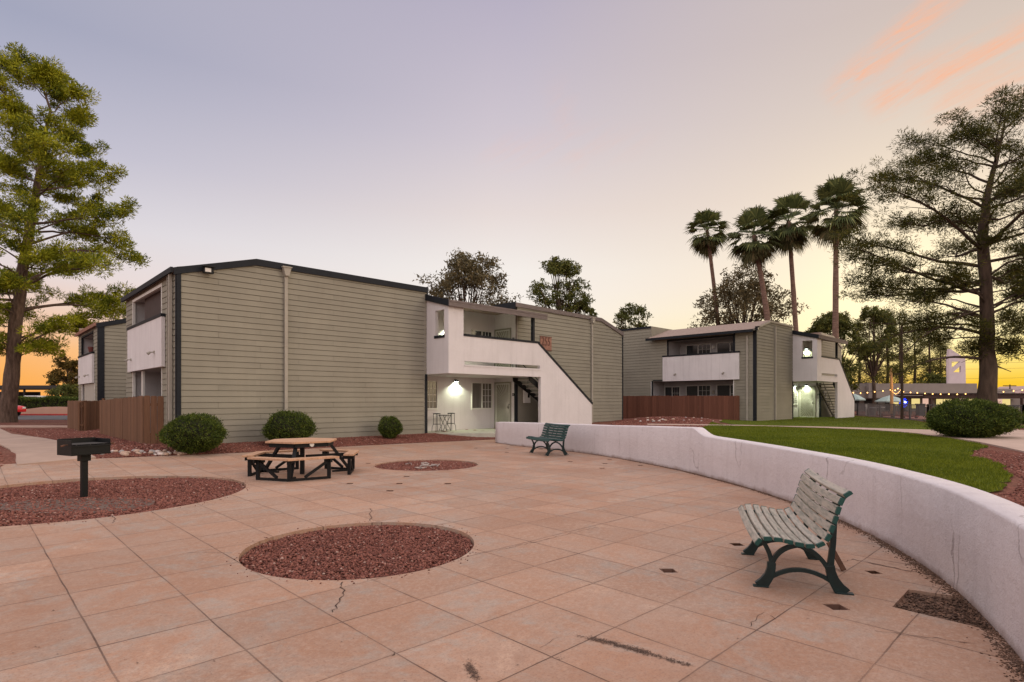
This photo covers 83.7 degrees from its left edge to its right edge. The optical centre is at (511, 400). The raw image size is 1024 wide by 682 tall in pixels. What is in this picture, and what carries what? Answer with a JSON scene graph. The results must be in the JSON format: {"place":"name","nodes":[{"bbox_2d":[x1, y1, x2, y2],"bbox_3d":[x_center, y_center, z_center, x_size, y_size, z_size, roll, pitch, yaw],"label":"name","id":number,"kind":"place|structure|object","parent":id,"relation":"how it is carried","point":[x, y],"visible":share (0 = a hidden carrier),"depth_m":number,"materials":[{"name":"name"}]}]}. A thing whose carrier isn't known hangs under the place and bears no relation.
{"place":"outdoors","nodes":[
{"label":"outdoors","id":0,"kind":"place"},
{"bbox_2d":[18,415,66,419],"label":"road","id":1,"kind":"structure","parent":0,"point":[42,417],"depth_m":42.97,"materials":[{"name":"grey asphalt"}]},
{"bbox_2d":[18,405,25,415],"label":"parked car","id":2,"kind":"object","parent":1,"relation":"on","point":[21,409],"visible":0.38,"depth_m":46.02,"materials":[{"name":"red paint"}]},
{"bbox_2d":[0,429,95,464],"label":"sidewalk","id":3,"kind":"structure","parent":0,"point":[27,450],"depth_m":14.96,"materials":[{"name":"concrete"}]},
{"bbox_2d":[95,433,494,457],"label":"gravel","id":4,"kind":"structure","parent":0,"point":[410,437],"depth_m":18.77,"materials":[{"name":"red gravel"}]},
{"bbox_2d":[239,525,472,579],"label":"gravel","id":5,"kind":"structure","parent":0,"point":[405,539],"depth_m":5.97,"materials":[{"name":"brown gravel"}]},
{"bbox_2d":[375,460,476,470],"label":"gravel","id":6,"kind":"structure","parent":0,"point":[448,465],"depth_m":13.83,"materials":[{"name":"red gravel"}]},
{"bbox_2d":[405,462,439,468],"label":"wood chips","id":7,"kind":"object","parent":6,"relation":"on","point":[421,467],"visible":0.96,"depth_m":13.64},
{"bbox_2d":[0,439,1023,681],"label":"plaza","id":8,"kind":"structure","parent":0,"point":[559,575],"depth_m":4.64,"materials":[{"name":"concrete"}]},
{"bbox_2d":[242,438,358,481],"bbox_3d":[-4.437,1.194,12.003,2.309,0.742,2.406,0,0,0],"label":"picnic table","id":9,"kind":"object","parent":8,"relation":"on","point":[293,459],"visible":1,"depth_m":11.69,"materials":[{"name":"brown wood"}]},
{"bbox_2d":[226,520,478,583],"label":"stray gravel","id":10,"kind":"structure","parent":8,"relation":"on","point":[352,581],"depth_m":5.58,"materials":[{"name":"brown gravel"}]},
{"bbox_2d":[526,423,569,455],"bbox_3d":[1.052,1.117,16.604,0.765,0.896,1.530,0,0,-22],"label":"park bench","id":11,"kind":"object","parent":8,"relation":"on","point":[546,438],"visible":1,"depth_m":16.47,"materials":[{"name":"green metal"}]},
{"bbox_2d":[660,569,676,572],"bbox_3d":[1.430,1.581,5.220,0.122,0.057,0.120,0,0,0],"label":"paving pit","id":12,"kind":"object","parent":8,"relation":"in","point":[668,570],"visible":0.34,"depth_m":5.28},
{"bbox_2d":[730,543,743,545],"bbox_3d":[2.430,1.581,6.170,0.112,0.057,0.110,0,0,0],"label":"paving pit","id":13,"kind":"object","parent":8,"relation":"in","point":[736,544],"visible":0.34,"depth_m":6.22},
{"bbox_2d":[495,442,1023,681],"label":"dirt line","id":14,"kind":"object","parent":8,"relation":"on","point":[983,620],"visible":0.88,"depth_m":4.41,"materials":[{"name":"brown soil"}]},
{"bbox_2d":[738,468,853,594],"bbox_3d":[2.516,1.137,5.181,0.765,0.896,1.530,0,0,17],"label":"park bench","id":15,"kind":"object","parent":8,"relation":"on","point":[768,525],"visible":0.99,"depth_m":4.76,"materials":[{"name":"wood"}]},
{"bbox_2d":[826,542,845,570],"bbox_3d":[2.985,1.432,5.265,0.046,0.228,0.195,0,0,-15],"label":"loose slat","id":16,"kind":"object","parent":8,"relation":"on","point":[840,563],"visible":0.76,"depth_m":5.22,"materials":[{"name":"brown wood"}]},
{"bbox_2d":[824,604,847,609],"bbox_3d":[2.440,1.581,4.300,0.122,0.057,0.120,0,0,0],"label":"paving pit","id":17,"kind":"object","parent":8,"relation":"in","point":[835,607],"visible":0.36,"depth_m":4.36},
{"bbox_2d":[866,571,880,573],"bbox_3d":[3.270,1.581,5.170,0.092,0.057,0.090,0,0,0],"label":"paving pit","id":18,"kind":"object","parent":8,"relation":"in","point":[873,572],"visible":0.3,"depth_m":5.21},
{"bbox_2d":[895,593,985,625],"bbox_3d":[3.224,1.615,4.272,0.662,0.070,0.774,0,0,32],"label":"soil patch","id":19,"kind":"object","parent":8,"relation":"on","point":[931,609],"visible":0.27,"depth_m":4.35,"materials":[{"name":"brown soil"}]},
{"bbox_2d":[896,593,991,629],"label":"leaf litter","id":20,"kind":"object","parent":19,"relation":"on","point":[939,604],"visible":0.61,"depth_m":4.34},
{"bbox_2d":[0,411,1023,579],"bbox_3d":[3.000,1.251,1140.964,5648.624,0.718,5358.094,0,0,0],"label":"ground","id":21,"kind":"structure","parent":0,"point":[9,457],"depth_m":13.61,"materials":[{"name":"brown gravel"}]},
{"bbox_2d":[0,425,66,427],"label":"kerb","id":22,"kind":"structure","parent":21,"relation":"on","point":[32,426],"depth_m":27.30,"materials":[{"name":"concrete"}]},
{"bbox_2d":[0,385,77,395],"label":"carport","id":23,"kind":"object","parent":21,"relation":"on","point":[24,388],"visible":0.32,"depth_m":58.00,"materials":[{"name":"metal"}]},
{"bbox_2d":[20,414,66,414],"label":"kerb","id":24,"kind":"structure","parent":21,"relation":"on","point":[43,414],"depth_m":49.20,"materials":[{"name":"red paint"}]},
{"bbox_2d":[21,407,66,413],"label":"block wall","id":25,"kind":"structure","parent":21,"relation":"on","point":[51,410],"depth_m":50.00,"materials":[{"name":"beige paint"}]},
{"bbox_2d":[18,395,78,408],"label":"hedge","id":26,"kind":"object","parent":21,"relation":"on","point":[27,402],"visible":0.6,"depth_m":51.18,"materials":[{"name":"green plant"}]},
{"bbox_2d":[43,353,77,393],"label":"broadleaf tree","id":27,"kind":"object","parent":21,"relation":"on","point":[56,377],"visible":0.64,"depth_m":61.27,"materials":[{"name":"green plant"}]},
{"bbox_2d":[43,383,78,396],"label":"bush","id":28,"kind":"object","parent":21,"relation":"on","point":[71,390],"visible":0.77,"depth_m":56.49,"materials":[{"name":"green plant"}]},
{"bbox_2d":[0,42,152,422],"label":"pine tree","id":29,"kind":"object","parent":21,"relation":"on","point":[40,147],"visible":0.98,"depth_m":33.87,"materials":[{"name":"green plant"}]},
{"bbox_2d":[0,497,154,514],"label":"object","id":30,"kind":"object","parent":21,"relation":"on","point":[77,505],"visible":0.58,"depth_m":8.74,"materials":[{"name":"brown gravel"}]},
{"bbox_2d":[67,400,99,430],"bbox_3d":[-19.240,0.694,25.841,1.013,1.412,4.570,0,0,-42],"label":"wooden fence","id":31,"kind":"object","parent":21,"relation":"on","point":[83,415],"visible":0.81,"depth_m":25.02,"materials":[{"name":"brown wood"}]},
{"bbox_2d":[57,437,113,496],"bbox_3d":[-7.044,1.205,9.417,0.464,1.170,0.777,0,0,28],"label":"pedestal grill","id":32,"kind":"object","parent":21,"relation":"on","point":[83,450],"visible":0.98,"depth_m":9.38,"materials":[{"name":"black metal"}]},
{"bbox_2d":[4,428,166,455],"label":"gravel","id":33,"kind":"structure","parent":21,"relation":"on","point":[58,433],"depth_m":20.67,"materials":[{"name":"red gravel"}]},
{"bbox_2d":[75,318,126,400],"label":"apartment building","id":34,"kind":"structure","parent":21,"relation":"on","point":[101,369],"depth_m":27.53,"materials":[{"name":"beige wood"}]},
{"bbox_2d":[0,477,244,526],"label":"gravel","id":35,"kind":"structure","parent":21,"relation":"on","point":[165,495],"depth_m":9.52,"materials":[{"name":"brown gravel"}]},
{"bbox_2d":[100,396,164,443],"bbox_3d":[-13.408,0.638,19.640,7.529,1.584,0.588,0,0,43],"label":"wooden fence","id":36,"kind":"object","parent":21,"relation":"on","point":[127,418],"visible":0.79,"depth_m":17.94,"materials":[{"name":"brown wood"}]},
{"bbox_2d":[155,412,229,453],"bbox_3d":[-8.552,0.883,15.424,1.701,1.186,1.635,0,0,0],"label":"clipped shrub","id":37,"kind":"object","parent":21,"relation":"on","point":[188,433],"visible":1,"depth_m":14.96,"materials":[{"name":"green plant"}]},
{"bbox_2d":[260,410,317,439],"bbox_3d":[-6.818,0.838,17.471,1.587,1.204,1.527,0,0,0],"label":"clipped shrub","id":38,"kind":"object","parent":21,"relation":"on","point":[282,424],"visible":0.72,"depth_m":17.08,"materials":[{"name":"green plant"}]},
{"bbox_2d":[121,259,623,443],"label":"apartment building","id":39,"kind":"structure","parent":21,"relation":"on","point":[242,349],"depth_m":20.29,"materials":[{"name":"beige wood"}]},
{"bbox_2d":[428,380,437,409],"bbox_3d":[-3.611,-0.237,23.877,1.260,1.235,0.070,0,0,-44],"label":"window","id":40,"kind":"structure","parent":39,"relation":"in","point":[432,385],"depth_m":24.15,"materials":[{"name":"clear glass"}]},
{"bbox_2d":[432,413,441,431],"bbox_3d":[-3.096,0.892,23.526,0.330,0.766,0.322,0,0,-44],"label":"bar stool","id":41,"kind":"object","parent":39,"relation":"on","point":[433,421],"visible":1,"depth_m":23.52,"materials":[{"name":"black metal"}]},
{"bbox_2d":[439,415,450,430],"bbox_3d":[-2.807,0.936,23.918,0.580,0.687,0.580,0,0,-44],"label":"folding table","id":42,"kind":"object","parent":39,"relation":"on","point":[446,421],"visible":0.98,"depth_m":23.86,"materials":[{"name":"black metal"}]},
{"bbox_2d":[446,413,455,428],"bbox_3d":[-2.587,0.892,24.338,0.330,0.766,0.322,0,0,-44],"label":"bar stool","id":43,"kind":"object","parent":39,"relation":"on","point":[451,423],"visible":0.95,"depth_m":24.33,"materials":[{"name":"black metal"}]},
{"bbox_2d":[471,382,492,409],"bbox_3d":[-1.363,-0.217,26.051,1.270,1.235,0.070,0,0,-44],"label":"window","id":44,"kind":"structure","parent":39,"relation":"in","point":[481,393],"depth_m":26.04,"materials":[{"name":"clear glass"}]},
{"bbox_2d":[471,329,492,336],"bbox_3d":[-1.363,-2.588,26.051,1.270,1.235,0.070,0,0,-44],"label":"window","id":45,"kind":"structure","parent":39,"relation":"in","point":[475,332],"depth_m":26.04,"materials":[{"name":"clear glass"}]},
{"bbox_2d":[494,382,510,427],"bbox_3d":[-0.444,0.205,26.204,0.099,2.130,1.090,0,0,-44],"label":"door","id":46,"kind":"structure","parent":39,"relation":"in","point":[502,392],"depth_m":26.26,"materials":[{"name":"paint"}]},
{"bbox_2d":[494,328,510,366],"bbox_3d":[-0.425,-2.265,26.225,0.046,2.070,1.090,0,0,-44],"label":"door","id":47,"kind":"structure","parent":39,"relation":"in","point":[506,332],"depth_m":26.21,"materials":[{"name":"paint"}]},
{"bbox_2d":[377,415,402,438],"bbox_3d":[-4.309,0.951,20.281,0.911,0.900,0.873,0,0,0],"label":"clipped shrub","id":48,"kind":"object","parent":21,"relation":"on","point":[390,427],"visible":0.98,"depth_m":20.09,"materials":[{"name":"green plant"}]},
{"bbox_2d":[413,247,520,305],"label":"eucalyptus tree","id":49,"kind":"object","parent":21,"relation":"on","point":[462,267],"visible":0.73,"depth_m":51.01,"materials":[{"name":"green plant"}]},
{"bbox_2d":[526,255,595,313],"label":"broadleaf tree","id":50,"kind":"object","parent":21,"relation":"on","point":[562,267],"visible":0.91,"depth_m":49.31,"materials":[{"name":"green plant"}]},
{"bbox_2d":[576,301,598,316],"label":"broadleaf tree","id":51,"kind":"object","parent":21,"relation":"on","point":[589,310],"visible":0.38,"depth_m":49.67,"materials":[{"name":"green plant"}]},
{"bbox_2d":[612,302,652,328],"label":"broadleaf tree","id":52,"kind":"object","parent":21,"relation":"on","point":[623,314],"visible":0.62,"depth_m":57.61,"materials":[{"name":"green plant"}]},
{"bbox_2d":[623,395,739,419],"bbox_3d":[9.829,0.458,34.260,0.545,1.565,7.639,0,0,-44],"label":"wooden fence","id":53,"kind":"object","parent":21,"relation":"on","point":[719,407],"visible":0.83,"depth_m":33.63,"materials":[{"name":"brown wood"}]},
{"bbox_2d":[684,208,731,324],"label":"palm tree","id":54,"kind":"object","parent":21,"relation":"on","point":[706,243],"visible":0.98,"depth_m":55.69,"materials":[{"name":"green plant"}]},
{"bbox_2d":[619,320,854,420],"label":"apartment building","id":55,"kind":"structure","parent":21,"relation":"on","point":[769,370],"depth_m":34.29,"materials":[{"name":"beige wood"}]},
{"bbox_2d":[664,386,679,395],"bbox_3d":[10.160,-0.097,36.265,0.070,1.615,1.110,0,0,-44],"label":"window","id":56,"kind":"structure","parent":55,"relation":"in","point":[672,390],"depth_m":36.24,"materials":[{"name":"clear glass"}]},
{"bbox_2d":[686,385,710,395],"bbox_3d":[11.393,-0.297,34.988,0.070,1.315,1.660,0,0,-44],"label":"window","id":57,"kind":"structure","parent":55,"relation":"in","point":[691,390],"depth_m":34.97,"materials":[{"name":"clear glass"}]},
{"bbox_2d":[686,343,710,353],"bbox_3d":[11.393,-2.797,34.988,0.070,1.315,1.660,0,0,-44],"label":"window","id":58,"kind":"structure","parent":55,"relation":"in","point":[697,348],"depth_m":34.97,"materials":[{"name":"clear glass"}]},
{"bbox_2d":[716,384,732,395],"bbox_3d":[12.801,0.103,33.528,0.070,2.115,1.710,0,0,-44],"label":"window","id":59,"kind":"structure","parent":55,"relation":"in","point":[721,390],"depth_m":33.80,"materials":[{"name":"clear glass"}]},
{"bbox_2d":[716,342,732,351],"bbox_3d":[12.801,-2.397,33.528,0.070,2.115,1.710,0,0,-44],"label":"window","id":60,"kind":"structure","parent":55,"relation":"in","point":[723,346],"depth_m":33.80,"materials":[{"name":"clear glass"}]},
{"bbox_2d":[793,386,797,404],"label":"window","id":61,"kind":"structure","parent":55,"relation":"in","point":[795,388],"depth_m":38.59,"materials":[{"name":"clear glass"}]},
{"bbox_2d":[798,386,815,416],"bbox_3d":[19.925,0.065,38.613,0.046,2.130,1.090,0,0,-44],"label":"door","id":62,"kind":"structure","parent":55,"relation":"in","point":[806,394],"depth_m":38.61,"materials":[{"name":"paint"}]},
{"bbox_2d":[803,350,811,356],"bbox_3d":[19.925,-2.405,38.613,0.046,2.070,1.090,0,0,-44],"label":"door","id":63,"kind":"structure","parent":55,"relation":"in","point":[806,353],"depth_m":38.60,"materials":[{"name":"paint"}]},
{"bbox_2d":[687,263,810,327],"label":"eucalyptus tree","id":64,"kind":"object","parent":21,"relation":"on","point":[744,298],"visible":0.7,"depth_m":54.53,"materials":[{"name":"green plant"}]},
{"bbox_2d":[722,203,787,320],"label":"palm tree","id":65,"kind":"object","parent":21,"relation":"on","point":[755,252],"visible":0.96,"depth_m":49.52,"materials":[{"name":"green plant"}]},
{"bbox_2d":[495,422,1023,660],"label":"retaining wall","id":66,"kind":"structure","parent":21,"relation":"on","point":[965,541],"depth_m":6.18,"materials":[{"name":"paint"}]},
{"bbox_2d":[804,311,871,391],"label":"broadleaf tree","id":67,"kind":"object","parent":21,"relation":"on","point":[823,324],"visible":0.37,"depth_m":51.10,"materials":[{"name":"green plant"}]},
{"bbox_2d":[843,320,878,382],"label":"pine tree","id":68,"kind":"object","parent":21,"relation":"on","point":[859,376],"visible":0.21,"depth_m":91.79,"materials":[{"name":"green plant"}]},
{"bbox_2d":[848,305,898,406],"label":"broadleaf tree","id":69,"kind":"object","parent":21,"relation":"on","point":[872,313],"visible":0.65,"depth_m":59.70,"materials":[{"name":"green plant"}]},
{"bbox_2d":[852,318,898,382],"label":"pine tree","id":70,"kind":"object","parent":21,"relation":"on","point":[867,325],"visible":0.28,"depth_m":87.75,"materials":[{"name":"green plant"}]},
{"bbox_2d":[868,305,905,382],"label":"pine tree","id":71,"kind":"object","parent":21,"relation":"on","point":[888,309],"visible":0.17,"depth_m":95.76,"materials":[{"name":"green plant"}]},
{"bbox_2d":[876,307,921,382],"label":"pine tree","id":72,"kind":"object","parent":21,"relation":"on","point":[904,347],"visible":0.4,"depth_m":83.66,"materials":[{"name":"green plant"}]},
{"bbox_2d":[900,324,903,418],"bbox_3d":[23.191,-1.680,34.000,0.260,5.900,0.260,0,0,0],"label":"light pole","id":73,"kind":"object","parent":21,"relation":"on","point":[901,399],"visible":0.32,"depth_m":33.95,"materials":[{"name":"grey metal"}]},
{"bbox_2d":[883,416,924,419],"bbox_3d":[28.000,1.180,37.250,5.393,0.140,8.727,0,0,11],"label":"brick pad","id":74,"kind":"object","parent":21,"relation":"on","point":[921,417],"visible":0.06,"depth_m":37.85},
{"bbox_2d":[883,414,918,417],"bbox_3d":[25.493,1.090,37.750,0.140,0.440,3.504,0,0,-3],"label":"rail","id":75,"kind":"object","parent":74,"relation":"on","point":[916,416],"visible":0.27,"depth_m":36.34,"materials":[{"name":"grey metal"}]},
{"bbox_2d":[889,324,933,382],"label":"pine tree","id":76,"kind":"object","parent":21,"relation":"on","point":[915,377],"visible":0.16,"depth_m":89.90,"materials":[{"name":"green plant"}]},
{"bbox_2d":[916,405,924,415],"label":"gate pillar","id":77,"kind":"structure","parent":21,"relation":"on","point":[920,409],"depth_m":42.80,"materials":[{"name":"stone"}]},
{"bbox_2d":[826,82,1023,402],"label":"pine tree","id":78,"kind":"object","parent":21,"relation":"on","point":[988,346],"visible":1,"depth_m":27.80,"materials":[{"name":"green plant"}]},
{"bbox_2d":[906,323,950,381],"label":"pine tree","id":79,"kind":"object","parent":21,"relation":"on","point":[929,367],"visible":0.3,"depth_m":85.62,"materials":[{"name":"green plant"}]},
{"bbox_2d":[915,371,945,382],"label":"broadleaf tree","id":80,"kind":"object","parent":21,"relation":"on","point":[933,378],"visible":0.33,"depth_m":79.81,"materials":[{"name":"green plant"}]},
{"bbox_2d":[852,383,1019,410],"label":"clubhouse","id":81,"kind":"structure","parent":21,"relation":"on","point":[865,388],"depth_m":60.00,"materials":[{"name":"black metal"}]},
{"bbox_2d":[864,399,877,406],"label":"doorway","id":82,"kind":"structure","parent":81,"relation":"in","point":[866,401],"depth_m":61.10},
{"bbox_2d":[911,399,919,408],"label":"window","id":83,"kind":"structure","parent":81,"relation":"in","point":[913,401],"depth_m":61.06,"materials":[{"name":"yellow glass"}]},
{"bbox_2d":[922,399,928,404],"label":"window","id":84,"kind":"structure","parent":81,"relation":"in","point":[924,401],"depth_m":61.06,"materials":[{"name":"pink glass"}]},
{"bbox_2d":[936,399,942,404],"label":"window","id":85,"kind":"structure","parent":81,"relation":"in","point":[938,401],"depth_m":61.06,"materials":[{"name":"yellow glass"}]},
{"bbox_2d":[1002,399,1010,404],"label":"window","id":86,"kind":"structure","parent":81,"relation":"in","point":[1006,401],"depth_m":61.06,"materials":[{"name":"yellow glass"}]},
{"bbox_2d":[854,403,1023,423],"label":"metal fence","id":87,"kind":"object","parent":21,"relation":"on","point":[893,410],"visible":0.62,"depth_m":37.30,"materials":[{"name":"grey metal"}]},
{"bbox_2d":[930,342,953,375],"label":"pine tree","id":88,"kind":"object","parent":21,"relation":"on","point":[945,348],"visible":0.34,"depth_m":94.44,"materials":[{"name":"green plant"}]},
{"bbox_2d":[923,396,1023,437],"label":"clipped shrub","id":89,"kind":"object","parent":21,"relation":"on","point":[968,417],"visible":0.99,"depth_m":16.63,"materials":[{"name":"green plant"}]},
{"bbox_2d":[0,0,1023,395],"label":"sky","id":90,"kind":"structure","parent":0,"point":[377,139],"materials":[{"name":"purple"}]},
{"bbox_2d":[611,416,721,426],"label":"gravel","id":91,"kind":"structure","parent":0,"point":[649,421],"depth_m":28.55,"materials":[{"name":"red gravel"}]},
{"bbox_2d":[720,416,931,429],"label":"lawn","id":92,"kind":"structure","parent":0,"point":[820,422],"depth_m":27.83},
{"bbox_2d":[647,424,1023,452],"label":"path","id":93,"kind":"structure","parent":0,"point":[1014,440],"depth_m":17.42,"materials":[{"name":"concrete"}]},
{"bbox_2d":[702,415,1013,492],"bbox_3d":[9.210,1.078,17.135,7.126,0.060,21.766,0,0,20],"label":"lawn","id":94,"kind":"structure","parent":0,"point":[878,448],"depth_m":14.47,"materials":[{"name":"green plant"}]},
{"bbox_2d":[946,349,965,382],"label":"tower","id":95,"kind":"structure","parent":0,"point":[952,376],"depth_m":64.00,"materials":[{"name":"paint"}]},
{"bbox_2d":[970,448,1023,505],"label":"gravel","id":96,"kind":"structure","parent":0,"point":[985,453],"depth_m":10.21,"materials":[{"name":"red gravel"}]},
{"bbox_2d":[998,386,1023,392],"bbox_3d":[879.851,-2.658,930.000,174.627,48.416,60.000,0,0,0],"label":"building","id":97,"kind":"structure","parent":0,"point":[1016,389],"depth_m":917.64,"materials":[{"name":"white paint"}]},
{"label":"pool deck","id":98,"kind":"structure","parent":0,"visible":0},
{"bbox_2d":[759,192,814,330],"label":"palm tree","id":99,"kind":"object","parent":98,"relation":"on","point":[796,239],"visible":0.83,"depth_m":49.51,"materials":[{"name":"green plant"}]},
{"bbox_2d":[798,173,874,338],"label":"palm tree","id":100,"kind":"object","parent":98,"relation":"on","point":[838,187],"visible":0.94,"depth_m":43.70,"materials":[{"name":"green plant"}]},
{"bbox_2d":[853,393,865,399],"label":"pool umbrella","id":101,"kind":"object","parent":98,"relation":"on","point":[857,397],"visible":0.35,"depth_m":46.32,"materials":[{"name":"teal fabric"}]},
{"bbox_2d":[875,395,904,401],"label":"pool umbrella","id":102,"kind":"object","parent":98,"relation":"on","point":[887,399],"visible":0.66,"depth_m":48.47,"materials":[{"name":"teal fabric"}]},
{"bbox_2d":[890,368,892,403],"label":"wooden pole","id":103,"kind":"object","parent":98,"relation":"on","point":[891,389],"visible":0.52,"depth_m":46.91,"materials":[{"name":"brown wood"}]},
{"bbox_2d":[853,388,1022,394],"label":"string lights","id":104,"kind":"object","parent":103,"relation":"hanging from","point":[924,393],"visible":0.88,"depth_m":46.99,"materials":[{"name":"yellow glass"}]},
{"bbox_2d":[895,393,1023,410],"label":"pergola","id":105,"kind":"object","parent":98,"relation":"on","point":[931,396],"visible":0.72,"depth_m":49.90,"materials":[{"name":"wood"}]}
]}

